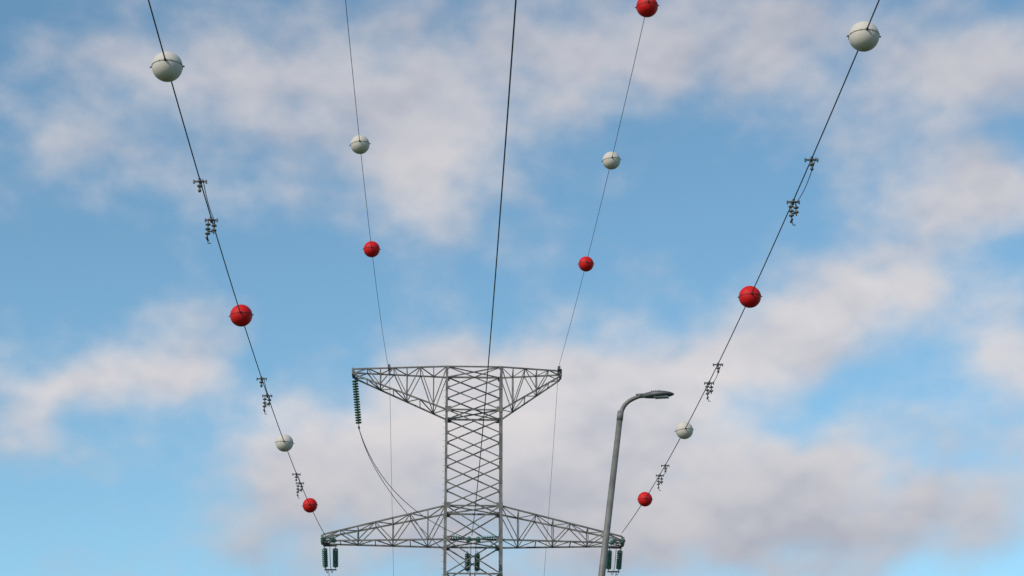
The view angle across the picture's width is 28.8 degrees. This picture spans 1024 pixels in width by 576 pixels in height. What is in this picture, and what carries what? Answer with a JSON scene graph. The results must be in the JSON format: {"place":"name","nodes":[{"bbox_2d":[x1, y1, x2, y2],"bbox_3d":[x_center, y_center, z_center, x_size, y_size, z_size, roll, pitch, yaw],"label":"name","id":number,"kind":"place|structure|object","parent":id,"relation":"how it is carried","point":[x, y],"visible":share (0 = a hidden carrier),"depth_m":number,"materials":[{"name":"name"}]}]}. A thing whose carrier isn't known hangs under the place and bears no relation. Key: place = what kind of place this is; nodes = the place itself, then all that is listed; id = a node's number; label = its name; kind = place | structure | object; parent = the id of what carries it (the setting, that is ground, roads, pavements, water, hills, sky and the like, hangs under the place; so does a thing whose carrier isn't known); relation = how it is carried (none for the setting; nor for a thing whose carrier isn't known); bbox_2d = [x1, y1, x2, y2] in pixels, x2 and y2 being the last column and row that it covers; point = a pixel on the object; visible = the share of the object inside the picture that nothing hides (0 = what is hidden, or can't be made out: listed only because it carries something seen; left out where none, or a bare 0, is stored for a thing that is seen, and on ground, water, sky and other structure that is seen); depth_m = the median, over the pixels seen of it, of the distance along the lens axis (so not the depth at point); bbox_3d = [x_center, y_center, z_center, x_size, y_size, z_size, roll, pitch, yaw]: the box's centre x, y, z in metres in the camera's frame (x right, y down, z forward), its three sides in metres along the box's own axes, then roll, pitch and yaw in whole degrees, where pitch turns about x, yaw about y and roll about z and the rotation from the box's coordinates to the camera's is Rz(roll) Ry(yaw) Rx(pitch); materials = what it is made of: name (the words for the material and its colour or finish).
{"place":"outdoors","nodes":[
{"label":"outdoors","id":0,"kind":"place"},
{"bbox_2d":[0,0,1023,575],"label":"sky","id":1,"kind":"structure","parent":0,"point":[865,417],"materials":[{"name":"blue"}]},
{"label":"ground","id":2,"kind":"structure","parent":0,"visible":0},
{"bbox_2d":[320,364,624,575],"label":"transmission tower","id":3,"kind":"structure","parent":2,"relation":"on","point":[329,540],"depth_m":123.07,"materials":[{"name":"metal"}]},
{"bbox_2d":[148,0,325,535],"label":"power line","id":4,"kind":"object","parent":3,"relation":"attached to","point":[213,225],"visible":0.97,"depth_m":60.54,"materials":[{"name":"metal"}]},
{"bbox_2d":[150,51,184,81],"bbox_3d":[-8.794,-5.644,50.794,0.796,0.779,0.797,-16,-25,37],"label":"aerial marker ball","id":5,"kind":"object","parent":4,"relation":"attached to","point":[169,68],"visible":1,"depth_m":50.52,"materials":[{"name":"white paint"}]},
{"bbox_2d":[229,304,253,326],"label":"aerial marker ball","id":6,"kind":"object","parent":4,"relation":"attached to","point":[242,317],"visible":1,"depth_m":69.29,"materials":[{"name":"red paint"}]},
{"bbox_2d":[275,434,293,451],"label":"aerial marker ball","id":7,"kind":"object","parent":4,"relation":"attached to","point":[286,444],"visible":0.99,"depth_m":88.41,"materials":[{"name":"white paint"}]},
{"bbox_2d":[303,498,317,512],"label":"aerial marker ball","id":8,"kind":"object","parent":4,"relation":"attached to","point":[311,507],"visible":0.99,"depth_m":105.36,"materials":[{"name":"red paint"}]},
{"bbox_2d":[345,0,393,575],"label":"power line","id":9,"kind":"object","parent":3,"relation":"attached to","point":[369,229],"visible":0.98,"depth_m":88.31,"materials":[{"name":"metal"}]},
{"bbox_2d":[349,135,370,153],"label":"aerial marker ball","id":10,"kind":"object","parent":9,"relation":"attached to","point":[361,146],"visible":0.99,"depth_m":81.14,"materials":[{"name":"white paint"}]},
{"bbox_2d":[362,241,380,256],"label":"aerial marker ball","id":11,"kind":"object","parent":9,"relation":"attached to","point":[372,251],"visible":1,"depth_m":94.58,"materials":[{"name":"red paint"}]},
{"bbox_2d":[470,0,516,575],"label":"power line","id":12,"kind":"object","parent":3,"relation":"attached to","point":[498,233],"visible":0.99,"depth_m":60.80,"materials":[{"name":"metal"}]},
{"bbox_2d":[544,0,648,572],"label":"power line","id":13,"kind":"object","parent":3,"relation":"attached to","point":[589,250],"visible":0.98,"depth_m":95.76,"materials":[{"name":"metal"}]},
{"bbox_2d":[578,256,593,271],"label":"aerial marker ball","id":14,"kind":"object","parent":13,"relation":"attached to","point":[585,264],"visible":0.99,"depth_m":101.27,"materials":[{"name":"red paint"}]},
{"bbox_2d":[601,152,620,169],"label":"aerial marker ball","id":15,"kind":"object","parent":13,"relation":"attached to","point":[609,161],"visible":0.98,"depth_m":86.02,"materials":[{"name":"white paint"}]},
{"bbox_2d":[635,0,658,17],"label":"aerial marker ball","id":16,"kind":"object","parent":13,"relation":"attached to","point":[646,8],"visible":1,"depth_m":70.95,"materials":[{"name":"red paint"}]},
{"bbox_2d":[615,0,879,575],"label":"power line","id":17,"kind":"object","parent":3,"relation":"attached to","point":[793,201],"visible":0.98,"depth_m":61.26,"materials":[{"name":"metal"}]},
{"bbox_2d":[638,492,652,506],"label":"aerial marker ball","id":18,"kind":"object","parent":17,"relation":"attached to","point":[644,500],"visible":0.98,"depth_m":105.67,"materials":[{"name":"red paint"}]},
{"bbox_2d":[675,422,693,438],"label":"aerial marker ball","id":19,"kind":"object","parent":17,"relation":"attached to","point":[682,431],"visible":0.99,"depth_m":88.41,"materials":[{"name":"white paint"}]},
{"bbox_2d":[737,286,761,307],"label":"aerial marker ball","id":20,"kind":"object","parent":17,"relation":"attached to","point":[747,298],"visible":0.98,"depth_m":69.53,"materials":[{"name":"red paint"}]},
{"bbox_2d":[847,21,880,51],"bbox_3d":[9.009,-6.440,50.977,0.796,0.780,0.796,-16,-25,37],"label":"aerial marker ball","id":21,"kind":"object","parent":17,"relation":"attached to","point":[861,36],"visible":1,"depth_m":50.70,"materials":[{"name":"white paint"}]},
{"bbox_2d":[598,390,673,575],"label":"street lamp","id":22,"kind":"object","parent":2,"relation":"on","point":[657,394],"visible":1,"depth_m":37.03,"materials":[{"name":"grey metal"}]}
]}

